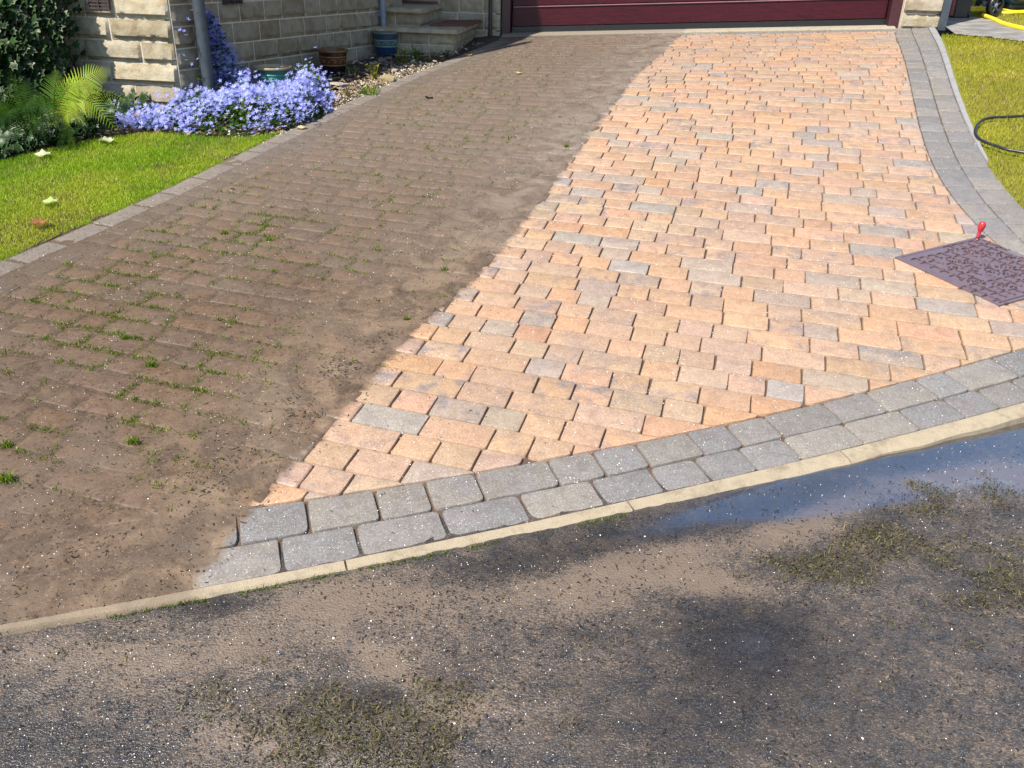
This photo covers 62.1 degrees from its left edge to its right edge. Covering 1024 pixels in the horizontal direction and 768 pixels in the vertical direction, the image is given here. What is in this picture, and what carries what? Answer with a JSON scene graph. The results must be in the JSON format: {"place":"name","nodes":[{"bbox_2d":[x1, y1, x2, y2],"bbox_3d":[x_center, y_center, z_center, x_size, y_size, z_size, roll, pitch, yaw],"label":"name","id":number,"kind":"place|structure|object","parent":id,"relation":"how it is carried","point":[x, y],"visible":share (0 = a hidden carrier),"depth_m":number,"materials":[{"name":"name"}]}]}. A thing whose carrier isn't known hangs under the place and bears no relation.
{"place":"outdoors","nodes":[
{"label":"outdoors","id":0,"kind":"place"},
{"bbox_2d":[0,28,501,249],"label":"soil","id":1,"kind":"structure","parent":0,"point":[473,43],"depth_m":5.58,"materials":[{"name":"brown soil"}]},
{"bbox_2d":[0,72,54,146],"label":"fern","id":2,"kind":"object","parent":1,"relation":"on","point":[7,121],"visible":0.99,"depth_m":5.02,"materials":[{"name":"green plant"}]},
{"bbox_2d":[0,0,156,159],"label":"ivy hedge","id":3,"kind":"object","parent":1,"relation":"on","point":[20,43],"visible":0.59,"depth_m":5.43,"materials":[{"name":"green plant"}]},
{"bbox_2d":[31,64,125,143],"bbox_3d":[-2.661,-1.695,5.192,0.560,0.462,0.373,-5,28,-13],"label":"fern","id":4,"kind":"object","parent":1,"relation":"on","point":[75,101],"visible":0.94,"depth_m":5.21,"materials":[{"name":"green plant"}]},
{"bbox_2d":[0,130,281,260],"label":"turf","id":5,"kind":"structure","parent":1,"relation":"on","point":[133,202],"depth_m":4.75,"materials":[{"name":"green plant"}]},
{"bbox_2d":[30,217,48,225],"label":"fallen leaf","id":6,"kind":"object","parent":5,"relation":"on","point":[37,222],"visible":1,"depth_m":4.03,"materials":[{"name":"brown plant"}]},
{"bbox_2d":[34,149,49,156],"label":"fallen leaf","id":7,"kind":"object","parent":5,"relation":"on","point":[42,152],"visible":1,"depth_m":5.01,"materials":[{"name":"yellow plant"}]},
{"bbox_2d":[41,196,57,203],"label":"fallen leaf","id":8,"kind":"object","parent":5,"relation":"on","point":[49,200],"visible":1,"depth_m":4.32,"materials":[{"name":"yellow plant"}]},
{"bbox_2d":[99,136,113,141],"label":"fallen leaf","id":9,"kind":"object","parent":5,"relation":"on","point":[104,138],"visible":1,"depth_m":5.27,"materials":[{"name":"plant"}]},
{"bbox_2d":[95,9,342,137],"bbox_3d":[-1.948,-2.213,5.906,1.490,0.707,1.526,2,27,0],"label":"bellflower plant","id":10,"kind":"object","parent":1,"relation":"on","point":[231,96],"visible":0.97,"depth_m":5.65,"materials":[{"name":"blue plant"}]},
{"bbox_2d":[0,41,507,275],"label":"border blocks","id":11,"kind":"structure","parent":1,"relation":"on","point":[89,230],"depth_m":4.69,"materials":[{"name":"grey concrete"}]},
{"bbox_2d":[353,82,380,94],"bbox_3d":[-1.056,-2.188,6.275,0.227,0.094,0.173,2,27,0],"label":"weed","id":12,"kind":"object","parent":11,"relation":"on","point":[372,92],"visible":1,"depth_m":6.27,"materials":[{"name":"green plant"}]},
{"bbox_2d":[256,100,286,125],"bbox_3d":[-1.588,-1.813,5.631,0.220,0.174,0.175,20,32,32],"label":"weed","id":13,"kind":"object","parent":1,"relation":"on","point":[276,115],"visible":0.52,"depth_m":5.61,"materials":[{"name":"green plant"}]},
{"bbox_2d":[254,64,291,88],"bbox_3d":[-1.777,-2.275,6.353,0.275,0.192,0.275,2,27,0],"label":"plant pot","id":14,"kind":"object","parent":1,"relation":"on","point":[267,72],"visible":0.73,"depth_m":6.25,"materials":[{"name":"ceramic"}]},
{"bbox_2d":[100,41,486,135],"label":"leaf litter","id":15,"kind":"object","parent":1,"relation":"on","point":[353,82],"visible":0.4,"depth_m":6.58,"materials":[{"name":"brown plant"}]},
{"bbox_2d":[317,48,347,74],"bbox_3d":[-1.460,-2.633,6.939,0.252,0.186,0.252,2,27,0],"label":"plant pot","id":16,"kind":"object","parent":1,"relation":"on","point":[333,60],"visible":0.97,"depth_m":6.87,"materials":[{"name":"ceramic"}]},
{"bbox_2d":[234,61,440,142],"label":"gravel","id":17,"kind":"structure","parent":1,"relation":"on","point":[401,67],"depth_m":6.44,"materials":[{"name":"beige gravel"}]},
{"bbox_2d":[329,82,350,88],"bbox_3d":[-1.317,-2.287,6.516,0.183,0.043,0.094,-6,27,-27],"label":"rock","id":18,"kind":"object","parent":1,"relation":"on","point":[344,85],"visible":0.78,"depth_m":6.49,"materials":[{"name":"stone"}]},
{"bbox_2d":[332,88,360,96],"bbox_3d":[-1.210,-2.163,6.321,0.298,0.027,0.258,-19,34,-35],"label":"weed","id":19,"kind":"object","parent":1,"relation":"on","point":[345,93],"visible":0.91,"depth_m":6.29,"materials":[{"name":"green plant"}]},
{"bbox_2d":[346,66,359,74],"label":"weed","id":20,"kind":"object","parent":1,"relation":"on","point":[354,67],"visible":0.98,"depth_m":6.89,"materials":[{"name":"green plant"}]},
{"bbox_2d":[365,63,380,78],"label":"weed","id":21,"kind":"object","parent":1,"relation":"on","point":[374,69],"visible":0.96,"depth_m":6.70,"materials":[{"name":"green plant"}]},
{"bbox_2d":[378,58,387,64],"bbox_3d":[-1.116,-2.788,7.360,0.090,0.057,0.077,0,26,-16],"label":"rock","id":22,"kind":"object","parent":1,"relation":"on","point":[383,59],"visible":0.85,"depth_m":7.33,"materials":[{"name":"stone"}]},
{"bbox_2d":[372,31,398,56],"bbox_3d":[-1.132,-3.059,7.640,0.241,0.207,0.241,2,27,0],"label":"plant pot","id":23,"kind":"object","parent":1,"relation":"on","point":[386,43],"visible":0.98,"depth_m":7.56,"materials":[{"name":"ceramic"}]},
{"bbox_2d":[380,74,394,82],"bbox_3d":[-0.970,-2.382,6.646,0.125,0.072,0.093,10,28,17],"label":"rock","id":24,"kind":"object","parent":1,"relation":"on","point":[388,78],"visible":0.89,"depth_m":6.61,"materials":[{"name":"stone"}]},
{"bbox_2d":[397,47,412,63],"bbox_3d":[-0.905,-2.800,7.260,0.166,0.134,0.184,-13,30,-27],"label":"weed","id":25,"kind":"object","parent":1,"relation":"on","point":[402,59],"visible":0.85,"depth_m":7.25,"materials":[{"name":"green plant"}]},
{"bbox_2d":[407,38,422,58],"bbox_3d":[-0.840,-2.943,7.423,0.146,0.200,0.128,2,27,0],"label":"weed","id":26,"kind":"object","parent":1,"relation":"on","point":[415,52],"visible":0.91,"depth_m":7.45,"materials":[{"name":"green plant"}]},
{"bbox_2d":[0,31,1023,623],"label":"driveway","id":27,"kind":"structure","parent":0,"point":[418,283],"depth_m":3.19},
{"bbox_2d":[0,439,13,447],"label":"weed tuft","id":28,"kind":"object","parent":27,"relation":"on","point":[5,443],"visible":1,"depth_m":2.56,"materials":[{"name":"green plant"}]},
{"bbox_2d":[0,467,20,483],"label":"weed tuft","id":29,"kind":"object","parent":27,"relation":"on","point":[3,478],"visible":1,"depth_m":2.42,"materials":[{"name":"green plant"}]},
{"bbox_2d":[119,334,130,339],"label":"weed tuft","id":30,"kind":"object","parent":27,"relation":"on","point":[124,337],"visible":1,"depth_m":3.14,"materials":[{"name":"green plant"}]},
{"bbox_2d":[125,433,140,444],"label":"weed tuft","id":31,"kind":"object","parent":27,"relation":"on","point":[132,439],"visible":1,"depth_m":2.60,"materials":[{"name":"green plant"}]},
{"bbox_2d":[145,358,156,367],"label":"weed tuft","id":32,"kind":"object","parent":27,"relation":"on","point":[151,363],"visible":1,"depth_m":2.99,"materials":[{"name":"green plant"}]},
{"bbox_2d":[6,288,454,605],"bbox_3d":[-0.642,0.082,2.795,0.374,0.154,2.078,13,29,22],"label":"washed scum","id":33,"kind":"object","parent":27,"relation":"on","point":[196,571],"visible":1,"depth_m":2.57,"materials":[{"name":"brown soil"}]},
{"bbox_2d":[0,38,661,510],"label":"joint moss","id":34,"kind":"object","parent":27,"relation":"on","point":[154,400],"visible":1,"depth_m":3.40,"materials":[{"name":"green plant"}]},
{"bbox_2d":[0,34,719,624],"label":"dirt scraps","id":35,"kind":"object","parent":27,"relation":"on","point":[258,322],"visible":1,"depth_m":3.23,"materials":[{"name":"brown soil"}]},
{"bbox_2d":[0,28,1023,624],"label":"edging blocks","id":36,"kind":"structure","parent":27,"relation":"attached to","point":[974,186],"depth_m":2.67,"materials":[{"name":"grey concrete"}]},
{"bbox_2d":[0,32,1021,586],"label":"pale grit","id":37,"kind":"object","parent":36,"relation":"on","point":[574,260],"visible":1,"depth_m":3.63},
{"bbox_2d":[895,237,1023,306],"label":"access cover","id":38,"kind":"object","parent":27,"relation":"on","point":[989,271],"visible":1,"depth_m":3.81,"materials":[{"name":"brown metal"}]},
{"bbox_2d":[976,221,985,238],"bbox_3d":[2.226,-0.719,4.045,0.034,0.110,0.034,2,27,0],"label":"screwdriver","id":39,"kind":"object","parent":38,"relation":"on","point":[981,226],"visible":0.98,"depth_m":4.02,"materials":[{"name":"plastic"}]},
{"bbox_2d":[0,422,1023,767],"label":"road","id":40,"kind":"structure","parent":0,"point":[596,672],"depth_m":1.94,"materials":[{"name":"grey asphalt"}]},
{"bbox_2d":[0,442,1020,767],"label":"road grit","id":41,"kind":"object","parent":40,"relation":"on","point":[468,624],"visible":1,"depth_m":1.90,"materials":[{"name":"grey gravel"}]},
{"bbox_2d":[0,402,1023,636],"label":"kerb","id":42,"kind":"structure","parent":40,"relation":"on","point":[991,420],"depth_m":2.42,"materials":[{"name":"concrete"}]},
{"bbox_2d":[107,513,624,619],"bbox_3d":[-0.080,0.412,2.317,5.208,0.099,0.112,-8,28,-18],"label":"kerb moss","id":43,"kind":"object","parent":42,"relation":"on","point":[360,569],"visible":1,"depth_m":2.16,"materials":[{"name":"green plant"}]},
{"bbox_2d":[0,454,1023,767],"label":"pebbles","id":44,"kind":"object","parent":40,"relation":"on","point":[562,656],"visible":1,"depth_m":1.91,"materials":[{"name":"grey gravel"}]},
{"bbox_2d":[49,467,1023,767],"bbox_3d":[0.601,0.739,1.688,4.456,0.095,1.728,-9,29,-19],"label":"matted moss","id":45,"kind":"object","parent":40,"relation":"on","point":[359,759],"visible":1,"depth_m":1.90,"materials":[{"name":"green plant"}]},
{"bbox_2d":[347,14,1023,102],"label":"ground","id":46,"kind":"structure","parent":0,"point":[946,31],"depth_m":8.09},
{"bbox_2d":[371,0,477,55],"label":"stone steps","id":47,"kind":"structure","parent":46,"relation":"on","point":[407,21],"depth_m":7.67,"materials":[{"name":"stone"}]},
{"bbox_2d":[402,0,437,3],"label":"step tread","id":48,"kind":"object","parent":47,"relation":"on","point":[420,2],"visible":0.66,"depth_m":8.29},
{"bbox_2d":[430,20,481,25],"bbox_3d":[-0.520,-3.431,8.071,0.330,0.022,0.780,6,27,9],"label":"step tread","id":49,"kind":"object","parent":47,"relation":"on","point":[457,23],"visible":1,"depth_m":7.94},
{"bbox_2d":[0,0,951,112],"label":"stone house","id":50,"kind":"structure","parent":46,"relation":"on","point":[137,46],"depth_m":6.88,"materials":[{"name":"stone"}]},
{"bbox_2d":[512,0,887,31],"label":"garage door","id":51,"kind":"structure","parent":50,"relation":"in","point":[672,12],"depth_m":8.25,"materials":[{"name":"red metal"}]},
{"bbox_2d":[501,25,895,36],"bbox_3d":[1.739,-3.379,8.222,3.752,0.301,0.333,5,27,7],"label":"garage threshold","id":52,"kind":"object","parent":46,"relation":"on","point":[743,30],"visible":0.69,"depth_m":8.13,"materials":[{"name":"concrete"}]},
{"bbox_2d":[928,27,988,163],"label":"lawn kerb","id":53,"kind":"structure","parent":46,"relation":"on","point":[937,38],"depth_m":5.89,"materials":[{"name":"grey concrete"}]},
{"bbox_2d":[948,0,972,17],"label":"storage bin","id":54,"kind":"object","parent":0,"point":[960,8],"visible":0.94,"depth_m":8.34,"materials":[{"name":"black plastic"}]},
{"bbox_2d":[941,33,1023,208],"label":"mossy turf","id":55,"kind":"structure","parent":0,"point":[989,140],"depth_m":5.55,"materials":[{"name":"green plant"}]},
{"bbox_2d":[973,115,1023,153],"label":"garden hose","id":56,"kind":"object","parent":55,"relation":"on","point":[990,143],"visible":1,"depth_m":5.10,"materials":[{"name":"black rubber"}]},
{"bbox_2d":[946,17,1023,40],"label":"path","id":57,"kind":"structure","parent":0,"point":[974,26],"depth_m":7.60,"materials":[{"name":"concrete"}]},
{"bbox_2d":[981,13,1023,29],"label":"water hose","id":58,"kind":"object","parent":57,"relation":"on","point":[999,21],"visible":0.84,"depth_m":7.81,"materials":[{"name":"yellow rubber"}]},
{"bbox_2d":[970,0,1023,25],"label":"turf","id":59,"kind":"structure","parent":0,"point":[976,14],"depth_m":8.59,"materials":[{"name":"green plant"}]},
{"bbox_2d":[970,5,985,12],"bbox_3d":[4.705,-3.832,8.691,0.297,0.073,0.237,2,27,0],"label":"coiled hose","id":60,"kind":"object","parent":59,"relation":"on","point":[981,8],"visible":0.49,"depth_m":8.59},
{"bbox_2d":[975,0,1023,16],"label":"wheeled machine","id":61,"kind":"object","parent":59,"relation":"on","point":[994,8],"visible":0.84,"depth_m":8.58,"materials":[{"name":"black plastic"}]},
{"bbox_2d":[1000,8,1023,14],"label":"coiled hose","id":62,"kind":"object","parent":59,"relation":"on","point":[1008,12],"visible":0.88,"depth_m":8.48,"materials":[{"name":"yellow rubber"}]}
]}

